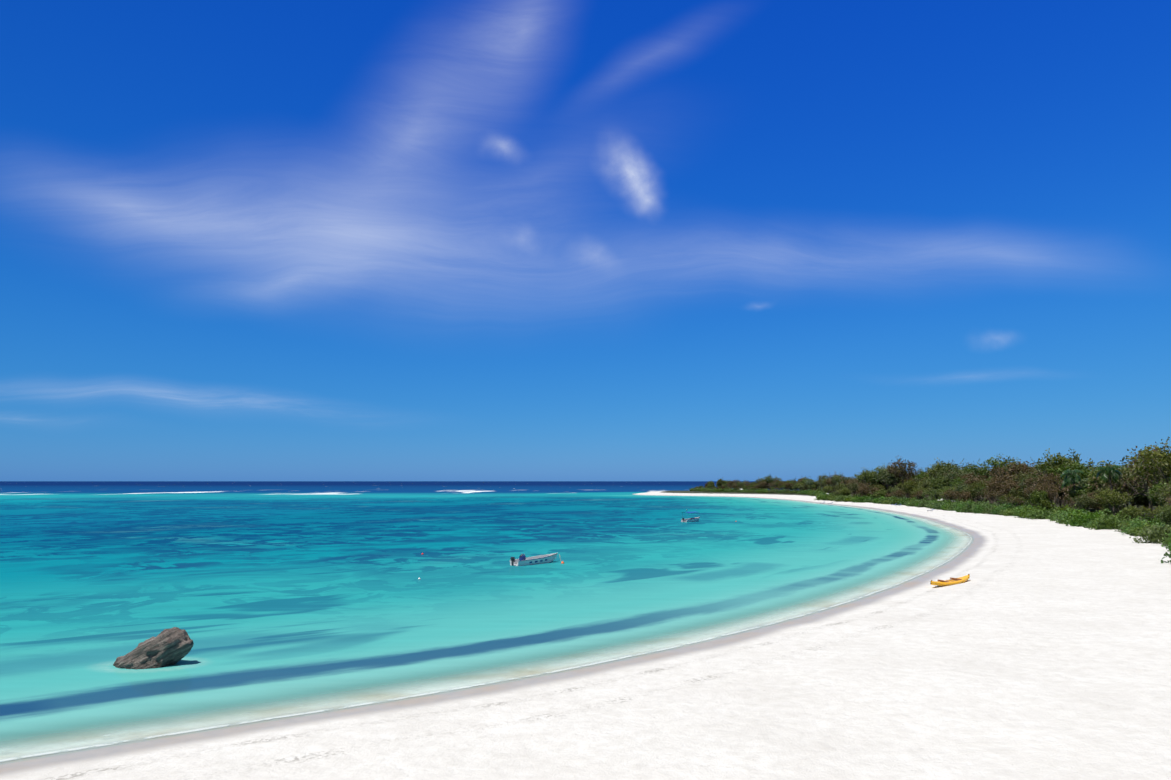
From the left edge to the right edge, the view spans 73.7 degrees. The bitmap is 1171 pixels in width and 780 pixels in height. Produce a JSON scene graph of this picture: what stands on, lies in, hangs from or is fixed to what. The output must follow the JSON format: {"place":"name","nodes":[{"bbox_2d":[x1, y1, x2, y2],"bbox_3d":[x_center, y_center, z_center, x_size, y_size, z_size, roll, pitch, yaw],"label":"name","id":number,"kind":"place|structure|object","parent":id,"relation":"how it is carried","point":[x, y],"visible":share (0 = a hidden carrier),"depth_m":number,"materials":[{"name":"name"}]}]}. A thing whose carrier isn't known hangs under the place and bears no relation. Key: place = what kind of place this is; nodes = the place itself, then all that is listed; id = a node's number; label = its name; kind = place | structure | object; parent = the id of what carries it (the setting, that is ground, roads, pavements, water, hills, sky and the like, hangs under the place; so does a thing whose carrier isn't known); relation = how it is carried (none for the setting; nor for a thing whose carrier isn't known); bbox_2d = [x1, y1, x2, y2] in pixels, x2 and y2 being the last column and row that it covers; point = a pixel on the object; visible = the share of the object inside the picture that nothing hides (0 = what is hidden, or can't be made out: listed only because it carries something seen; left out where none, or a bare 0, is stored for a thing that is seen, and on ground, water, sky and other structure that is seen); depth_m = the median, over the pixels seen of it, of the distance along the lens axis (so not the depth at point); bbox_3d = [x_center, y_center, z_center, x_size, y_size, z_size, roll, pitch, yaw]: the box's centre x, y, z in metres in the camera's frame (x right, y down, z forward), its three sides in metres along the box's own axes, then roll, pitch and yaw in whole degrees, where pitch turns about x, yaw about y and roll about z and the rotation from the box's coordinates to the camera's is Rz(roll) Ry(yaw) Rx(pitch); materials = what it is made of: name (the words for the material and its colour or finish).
{"place":"outdoors","nodes":[
{"label":"outdoors","id":0,"kind":"place"},
{"bbox_2d":[0,481,815,528],"bbox_3d":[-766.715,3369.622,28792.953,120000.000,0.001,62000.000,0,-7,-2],"label":"ocean water","id":1,"kind":"structure","parent":0,"point":[28,504],"depth_m":565.48,"materials":[{"name":"blue liquid"}]},
{"bbox_2d":[0,491,1170,779],"bbox_3d":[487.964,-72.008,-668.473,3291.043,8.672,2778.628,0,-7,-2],"label":"sandy beach","id":2,"kind":"structure","parent":0,"point":[1034,649],"depth_m":31.52,"materials":[{"name":"white sand"}]},
{"bbox_2d":[113,627,193,669],"bbox_3d":[-22.349,13.758,40.321,3.568,2.883,2.411,4,-8,-32],"label":"rock","id":3,"kind":"object","parent":2,"relation":"on","point":[168,647],"visible":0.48,"depth_m":39.73,"materials":[{"name":"grey stone"}]},
{"bbox_2d":[0,492,971,761],"bbox_3d":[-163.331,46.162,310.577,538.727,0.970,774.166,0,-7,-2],"label":"lagoon water","id":4,"kind":"structure","parent":2,"relation":"on","point":[272,608],"depth_m":69.25,"materials":[{"name":"teal liquid"}]},
{"bbox_2d":[510,553,557,565],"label":"boat","id":5,"kind":"object","parent":4,"relation":"on","point":[522,560],"visible":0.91,"depth_m":88.48,"materials":[{"name":"white"}]},
{"bbox_2d":[681,509,699,521],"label":"dive boat","id":6,"kind":"object","parent":4,"relation":"on","point":[695,519],"visible":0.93,"depth_m":180.96,"materials":[{"name":"white"}]},
{"bbox_2d":[762,474,773,489],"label":"tree","id":7,"kind":"object","parent":2,"relation":"on","point":[768,479],"visible":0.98,"depth_m":551.33,"materials":[{"name":"green plant"}]},
{"bbox_2d":[830,472,846,483],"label":"bush","id":8,"kind":"object","parent":2,"relation":"on","point":[838,478],"visible":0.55,"depth_m":457.97,"materials":[{"name":"green plant"}]},
{"bbox_2d":[840,476,856,496],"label":"bush","id":9,"kind":"object","parent":2,"relation":"on","point":[852,480],"visible":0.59,"depth_m":375.34,"materials":[{"name":"green plant"}]},
{"bbox_2d":[848,481,859,493],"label":"bush","id":10,"kind":"object","parent":2,"relation":"on","point":[854,488],"visible":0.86,"depth_m":361.98,"materials":[{"name":"green plant"}]},
{"bbox_2d":[852,494,870,502],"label":"scrub","id":11,"kind":"object","parent":2,"relation":"on","point":[861,499],"visible":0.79,"depth_m":321.73,"materials":[{"name":"green plant"}]},
{"bbox_2d":[855,485,869,495],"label":"bush","id":12,"kind":"object","parent":2,"relation":"on","point":[863,490],"visible":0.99,"depth_m":324.95,"materials":[{"name":"green plant"}]},
{"bbox_2d":[856,479,873,496],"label":"bush","id":13,"kind":"object","parent":2,"relation":"on","point":[863,484],"visible":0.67,"depth_m":342.15,"materials":[{"name":"green plant"}]},
{"bbox_2d":[854,467,877,485],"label":"bush","id":14,"kind":"object","parent":2,"relation":"on","point":[861,479],"visible":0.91,"depth_m":358.17,"materials":[{"name":"green plant"}]},
{"bbox_2d":[870,465,889,483],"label":"bush","id":15,"kind":"object","parent":2,"relation":"on","point":[879,470],"visible":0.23,"depth_m":357.21,"materials":[{"name":"green plant"}]},
{"bbox_2d":[875,467,893,492],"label":"bush","id":16,"kind":"object","parent":2,"relation":"on","point":[883,473],"visible":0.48,"depth_m":341.29,"materials":[{"name":"green plant"}]},
{"bbox_2d":[880,471,899,486],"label":"bush","id":17,"kind":"object","parent":2,"relation":"on","point":[891,481],"visible":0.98,"depth_m":335.18,"materials":[{"name":"green plant"}]},
{"bbox_2d":[891,488,905,498],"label":"bush","id":18,"kind":"object","parent":2,"relation":"on","point":[898,493],"visible":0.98,"depth_m":294.08,"materials":[{"name":"green plant"}]},
{"bbox_2d":[884,456,919,486],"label":"bush","id":19,"kind":"object","parent":2,"relation":"on","point":[902,470],"visible":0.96,"depth_m":333.66,"materials":[{"name":"green plant"}]},
{"bbox_2d":[897,477,918,497],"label":"bush","id":20,"kind":"object","parent":2,"relation":"on","point":[907,485],"visible":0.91,"depth_m":301.46,"materials":[{"name":"green plant"}]},
{"bbox_2d":[914,490,928,499],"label":"bush","id":21,"kind":"object","parent":2,"relation":"on","point":[919,496],"visible":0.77,"depth_m":274.15,"materials":[{"name":"green plant"}]},
{"bbox_2d":[917,481,935,490],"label":"bush","id":22,"kind":"object","parent":2,"relation":"on","point":[925,485],"visible":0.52,"depth_m":306.98,"materials":[{"name":"green plant"}]},
{"bbox_2d":[920,489,935,499],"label":"bush","id":23,"kind":"object","parent":2,"relation":"on","point":[929,494],"visible":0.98,"depth_m":265.65,"materials":[{"name":"green plant"}]},
{"bbox_2d":[928,474,950,491],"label":"bush","id":24,"kind":"object","parent":2,"relation":"on","point":[938,482],"visible":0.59,"depth_m":293.06,"materials":[{"name":"green plant"}]},
{"bbox_2d":[927,459,957,478],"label":"bush","id":25,"kind":"object","parent":2,"relation":"on","point":[934,470],"visible":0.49,"depth_m":317.87,"materials":[{"name":"green plant"}]},
{"bbox_2d":[937,481,956,499],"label":"bush","id":26,"kind":"object","parent":2,"relation":"on","point":[943,492],"visible":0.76,"depth_m":247.01,"materials":[{"name":"green plant"}]},
{"bbox_2d":[930,574,969,585],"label":"kayak","id":27,"kind":"object","parent":2,"relation":"on","point":[954,581],"visible":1,"depth_m":68.87,"materials":[{"name":"yellow plastic"}]},
{"bbox_2d":[942,487,960,501],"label":"bush","id":28,"kind":"object","parent":2,"relation":"on","point":[950,496],"visible":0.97,"depth_m":240.78,"materials":[{"name":"green plant"}]},
{"bbox_2d":[937,459,968,479],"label":"bush","id":29,"kind":"object","parent":2,"relation":"on","point":[945,470],"visible":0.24,"depth_m":310.99,"materials":[{"name":"green plant"}]},
{"bbox_2d":[944,499,964,510],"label":"scrub","id":30,"kind":"object","parent":2,"relation":"on","point":[950,507],"visible":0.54,"depth_m":230.38,"materials":[{"name":"green plant"}]},
{"bbox_2d":[941,467,974,484],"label":"bush","id":31,"kind":"object","parent":2,"relation":"on","point":[958,472],"visible":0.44,"depth_m":288.65,"materials":[{"name":"green plant"}]},
{"bbox_2d":[949,476,967,496],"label":"bush","id":32,"kind":"object","parent":2,"relation":"on","point":[957,480],"visible":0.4,"depth_m":264.04,"materials":[{"name":"green plant"}]},
{"bbox_2d":[951,480,968,494],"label":"bush","id":33,"kind":"object","parent":2,"relation":"on","point":[961,484],"visible":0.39,"depth_m":258.00,"materials":[{"name":"green plant"}]},
{"bbox_2d":[942,460,983,477],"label":"bush","id":34,"kind":"object","parent":2,"relation":"on","point":[964,468],"visible":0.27,"depth_m":295.56,"materials":[{"name":"green plant"}]},
{"bbox_2d":[958,490,972,501],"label":"bush","id":35,"kind":"object","parent":2,"relation":"on","point":[965,496],"visible":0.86,"depth_m":233.18,"materials":[{"name":"green plant"}]},
{"bbox_2d":[959,471,982,480],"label":"bush","id":36,"kind":"object","parent":2,"relation":"on","point":[965,476],"visible":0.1,"depth_m":280.98,"materials":[{"name":"green plant"}]},
{"bbox_2d":[962,460,986,501],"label":"tree","id":37,"kind":"object","parent":2,"relation":"on","point":[974,468],"visible":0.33,"depth_m":301.30,"materials":[{"name":"green plant"}]},
{"bbox_2d":[964,475,987,501],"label":"bush","id":38,"kind":"object","parent":2,"relation":"on","point":[970,481],"visible":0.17,"depth_m":259.68,"materials":[{"name":"green plant"}]},
{"bbox_2d":[964,480,989,500],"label":"bush","id":39,"kind":"object","parent":2,"relation":"on","point":[974,493],"visible":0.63,"depth_m":239.38,"materials":[{"name":"green plant"}]},
{"bbox_2d":[972,505,985,513],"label":"scrub","id":40,"kind":"object","parent":2,"relation":"on","point":[978,510],"visible":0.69,"depth_m":209.66,"materials":[{"name":"green plant"}]},
{"bbox_2d":[970,499,998,511],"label":"scrub","id":41,"kind":"object","parent":2,"relation":"on","point":[988,506],"visible":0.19,"depth_m":211.96,"materials":[{"name":"green plant"}]},
{"bbox_2d":[976,484,1004,504],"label":"bush","id":42,"kind":"object","parent":2,"relation":"on","point":[998,493],"visible":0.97,"depth_m":214.78,"materials":[{"name":"green plant"}]},
{"bbox_2d":[984,477,1013,505],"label":"bush","id":43,"kind":"object","parent":2,"relation":"on","point":[995,484],"visible":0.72,"depth_m":224.59,"materials":[{"name":"green plant"}]},
{"bbox_2d":[990,504,1011,514],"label":"scrub","id":44,"kind":"object","parent":2,"relation":"on","point":[995,511],"visible":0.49,"depth_m":199.83,"materials":[{"name":"green plant"}]},
{"bbox_2d":[979,454,1024,476],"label":"bush","id":45,"kind":"object","parent":2,"relation":"on","point":[995,463],"visible":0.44,"depth_m":284.05,"materials":[{"name":"green plant"}]},
{"bbox_2d":[986,472,1019,484],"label":"bush","id":46,"kind":"object","parent":2,"relation":"on","point":[1003,477],"visible":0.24,"depth_m":240.02,"materials":[{"name":"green plant"}]},
{"bbox_2d":[988,457,1035,482],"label":"bush","id":47,"kind":"object","parent":2,"relation":"on","point":[1013,470],"visible":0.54,"depth_m":248.20,"materials":[{"name":"green plant"}]},
{"bbox_2d":[1001,476,1022,494],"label":"bush","id":48,"kind":"object","parent":2,"relation":"on","point":[1013,485],"visible":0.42,"depth_m":230.16,"materials":[{"name":"green plant"}]},
{"bbox_2d":[1004,492,1023,506],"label":"bush","id":49,"kind":"object","parent":2,"relation":"on","point":[1017,499],"visible":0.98,"depth_m":198.13,"materials":[{"name":"green plant"}]},
{"bbox_2d":[1011,497,1028,507],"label":"bush","id":50,"kind":"object","parent":2,"relation":"on","point":[1026,503],"visible":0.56,"depth_m":200.01,"materials":[{"name":"green plant"}]},
{"bbox_2d":[1009,487,1031,500],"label":"bush","id":51,"kind":"object","parent":2,"relation":"on","point":[1016,494],"visible":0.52,"depth_m":225.77,"materials":[{"name":"green plant"}]},
{"bbox_2d":[1012,503,1039,516],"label":"scrub","id":52,"kind":"object","parent":2,"relation":"on","point":[1017,511],"visible":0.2,"depth_m":188.68,"materials":[{"name":"green plant"}]},
{"bbox_2d":[1012,468,1043,486],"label":"tree","id":53,"kind":"object","parent":2,"relation":"on","point":[1025,476],"visible":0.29,"depth_m":233.65,"materials":[{"name":"green plant"}]},
{"bbox_2d":[1018,474,1038,506],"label":"tree","id":54,"kind":"object","parent":2,"relation":"on","point":[1022,484],"visible":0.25,"depth_m":218.91,"materials":[{"name":"green plant"}]},
{"bbox_2d":[1015,503,1047,518],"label":"scrub","id":55,"kind":"object","parent":2,"relation":"on","point":[1024,515],"visible":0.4,"depth_m":180.56,"materials":[{"name":"green plant"}]},
{"bbox_2d":[1021,480,1055,500],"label":"tree","id":56,"kind":"object","parent":2,"relation":"on","point":[1030,489],"visible":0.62,"depth_m":189.75,"materials":[{"name":"green plant"}]},
{"bbox_2d":[1026,489,1050,509],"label":"bush","id":57,"kind":"object","parent":2,"relation":"on","point":[1038,496],"visible":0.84,"depth_m":183.41,"materials":[{"name":"green plant"}]},
{"bbox_2d":[1027,506,1055,519],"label":"scrub","id":58,"kind":"object","parent":2,"relation":"on","point":[1042,514],"visible":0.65,"depth_m":175.14,"materials":[{"name":"green plant"}]},
{"bbox_2d":[1021,468,1065,493],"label":"tree","id":59,"kind":"object","parent":2,"relation":"on","point":[1043,479],"visible":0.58,"depth_m":206.93,"materials":[{"name":"green plant"}]},
{"bbox_2d":[1037,500,1055,511],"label":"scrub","id":60,"kind":"object","parent":2,"relation":"on","point":[1045,503],"visible":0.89,"depth_m":178.65,"materials":[{"name":"green plant"}]},
{"bbox_2d":[1032,448,1074,505],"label":"tree","id":61,"kind":"object","parent":2,"relation":"on","point":[1043,466],"visible":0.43,"depth_m":219.62,"materials":[{"name":"green plant"}]},
{"bbox_2d":[1042,476,1066,510],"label":"tree","id":62,"kind":"object","parent":2,"relation":"on","point":[1056,488],"visible":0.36,"depth_m":198.47,"materials":[{"name":"green plant"}]},
{"bbox_2d":[1046,506,1073,520],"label":"scrub","id":63,"kind":"object","parent":2,"relation":"on","point":[1052,517],"visible":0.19,"depth_m":164.48,"materials":[{"name":"green plant"}]},
{"bbox_2d":[1049,501,1075,511],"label":"scrub","id":64,"kind":"object","parent":2,"relation":"on","point":[1064,508],"visible":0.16,"depth_m":177.73,"materials":[{"name":"green plant"}]},
{"bbox_2d":[1056,482,1081,508],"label":"bush","id":65,"kind":"object","parent":2,"relation":"on","point":[1064,490],"visible":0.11,"depth_m":192.30,"materials":[{"name":"green plant"}]},
{"bbox_2d":[1044,449,1094,504],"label":"tree","id":66,"kind":"object","parent":2,"relation":"on","point":[1076,459],"visible":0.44,"depth_m":217.22,"materials":[{"name":"green plant"}]},
{"bbox_2d":[1053,509,1086,523],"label":"scrub","id":67,"kind":"object","parent":2,"relation":"on","point":[1062,518],"visible":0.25,"depth_m":156.80,"materials":[{"name":"green plant"}]},
{"bbox_2d":[1045,456,1097,481],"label":"tree","id":68,"kind":"object","parent":2,"relation":"on","point":[1078,467],"visible":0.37,"depth_m":209.93,"materials":[{"name":"green plant"}]},
{"bbox_2d":[1060,469,1084,507],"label":"palm","id":69,"kind":"object","parent":2,"relation":"on","point":[1068,475],"visible":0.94,"depth_m":181.31,"materials":[{"name":"green plant"}]},
{"bbox_2d":[1056,507,1099,523],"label":"scrub","id":70,"kind":"object","parent":2,"relation":"on","point":[1070,514],"visible":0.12,"depth_m":154.29,"materials":[{"name":"green plant"}]},
{"bbox_2d":[1065,482,1091,507],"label":"bush","id":71,"kind":"object","parent":2,"relation":"on","point":[1072,492],"visible":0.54,"depth_m":181.03,"materials":[{"name":"green plant"}]},
{"bbox_2d":[1061,508,1106,526],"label":"scrub","id":72,"kind":"object","parent":2,"relation":"on","point":[1084,520],"visible":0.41,"depth_m":147.18,"materials":[{"name":"green plant"}]},
{"bbox_2d":[1071,491,1097,512],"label":"bush","id":73,"kind":"object","parent":2,"relation":"on","point":[1081,501],"visible":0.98,"depth_m":161.42,"materials":[{"name":"green plant"}]},
{"bbox_2d":[1076,476,1097,510],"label":"tree","id":74,"kind":"object","parent":2,"relation":"on","point":[1085,483],"visible":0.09,"depth_m":185.70,"materials":[{"name":"green plant"}]},
{"bbox_2d":[1078,491,1103,511],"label":"bush","id":75,"kind":"object","parent":2,"relation":"on","point":[1091,495],"visible":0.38,"depth_m":166.07,"materials":[{"name":"green plant"}]},
{"bbox_2d":[1091,485,1123,506],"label":"bush","id":76,"kind":"object","parent":2,"relation":"on","point":[1102,492],"visible":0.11,"depth_m":172.19,"materials":[{"name":"green plant"}]},
{"bbox_2d":[1087,511,1130,529],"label":"scrub","id":77,"kind":"object","parent":2,"relation":"on","point":[1101,524],"visible":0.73,"depth_m":136.73,"materials":[{"name":"green plant"}]},
{"bbox_2d":[1093,465,1124,511],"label":"palm","id":78,"kind":"object","parent":2,"relation":"on","point":[1109,470],"visible":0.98,"depth_m":159.71,"materials":[{"name":"green plant"}]},
{"bbox_2d":[1091,485,1133,515],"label":"bush","id":79,"kind":"object","parent":2,"relation":"on","point":[1108,501],"visible":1,"depth_m":152.78,"materials":[{"name":"green plant"}]},
{"bbox_2d":[1087,458,1149,514],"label":"tree","id":80,"kind":"object","parent":2,"relation":"on","point":[1100,482],"visible":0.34,"depth_m":177.97,"materials":[{"name":"green plant"}]},
{"bbox_2d":[1087,467,1151,514],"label":"tree","id":81,"kind":"object","parent":2,"relation":"on","point":[1123,484],"visible":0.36,"depth_m":172.62,"materials":[{"name":"green plant"}]},
{"bbox_2d":[1118,505,1142,520],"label":"bush","id":82,"kind":"object","parent":2,"relation":"on","point":[1132,511],"visible":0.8,"depth_m":139.38,"materials":[{"name":"green plant"}]},
{"bbox_2d":[1094,448,1170,517],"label":"tree","id":83,"kind":"object","parent":2,"relation":"on","point":[1138,482],"visible":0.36,"depth_m":166.81,"materials":[{"name":"green plant"}]},
{"bbox_2d":[1127,521,1154,535],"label":"scrub","id":84,"kind":"object","parent":2,"relation":"on","point":[1133,531],"visible":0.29,"depth_m":119.59,"materials":[{"name":"green plant"}]},
{"bbox_2d":[1125,487,1157,513],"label":"bush","id":85,"kind":"object","parent":2,"relation":"on","point":[1143,500],"visible":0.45,"depth_m":178.38,"materials":[{"name":"green plant"}]},
{"bbox_2d":[1119,516,1164,534],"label":"scrub","id":86,"kind":"object","parent":2,"relation":"on","point":[1136,523],"visible":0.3,"depth_m":123.62,"materials":[{"name":"green plant"}]},
{"bbox_2d":[1121,449,1169,484],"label":"tree","id":87,"kind":"object","parent":2,"relation":"on","point":[1138,477],"visible":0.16,"depth_m":167.17,"materials":[{"name":"green plant"}]},
{"bbox_2d":[1126,437,1170,468],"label":"tree","id":88,"kind":"object","parent":2,"relation":"on","point":[1138,457],"visible":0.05,"depth_m":201.93,"materials":[{"name":"green plant"}]},
{"bbox_2d":[1129,436,1170,486],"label":"tree","id":89,"kind":"object","parent":2,"relation":"on","point":[1165,463],"visible":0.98,"depth_m":149.93,"materials":[{"name":"green plant"}]},
{"bbox_2d":[1129,522,1170,543],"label":"scrub","id":90,"kind":"object","parent":2,"relation":"on","point":[1155,536],"visible":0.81,"depth_m":106.95,"materials":[{"name":"green plant"}]},
{"bbox_2d":[1138,509,1163,523],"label":"scrub","id":91,"kind":"object","parent":2,"relation":"on","point":[1155,519],"visible":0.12,"depth_m":129.47,"materials":[{"name":"green plant"}]},
{"bbox_2d":[1134,505,1168,520],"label":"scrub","id":92,"kind":"object","parent":2,"relation":"on","point":[1151,512],"visible":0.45,"depth_m":130.49,"materials":[{"name":"green plant"}]},
{"bbox_2d":[1139,522,1170,537],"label":"scrub","id":93,"kind":"object","parent":2,"relation":"on","point":[1146,535],"visible":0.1,"depth_m":113.94,"materials":[{"name":"green plant"}]},
{"bbox_2d":[1146,481,1169,506],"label":"bush","id":94,"kind":"object","parent":2,"relation":"on","point":[1151,491],"visible":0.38,"depth_m":144.80,"materials":[{"name":"green plant"}]},
{"bbox_2d":[1150,485,1170,505],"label":"bush","id":95,"kind":"object","parent":2,"relation":"on","point":[1159,489],"visible":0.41,"depth_m":138.79,"materials":[{"name":"green plant"}]},
{"bbox_2d":[1156,505,1170,525],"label":"bush","id":96,"kind":"object","parent":2,"relation":"on","point":[1164,514],"visible":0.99,"depth_m":114.03,"materials":[{"name":"green plant"}]},
{"bbox_2d":[1157,483,1170,501],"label":"bush","id":97,"kind":"object","parent":2,"relation":"on","point":[1162,495],"visible":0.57,"depth_m":125.75,"materials":[{"name":"green plant"}]},
{"bbox_2d":[0,0,1170,480],"label":"sky","id":98,"kind":"structure","parent":0,"point":[241,240],"materials":[{"name":"blue"}]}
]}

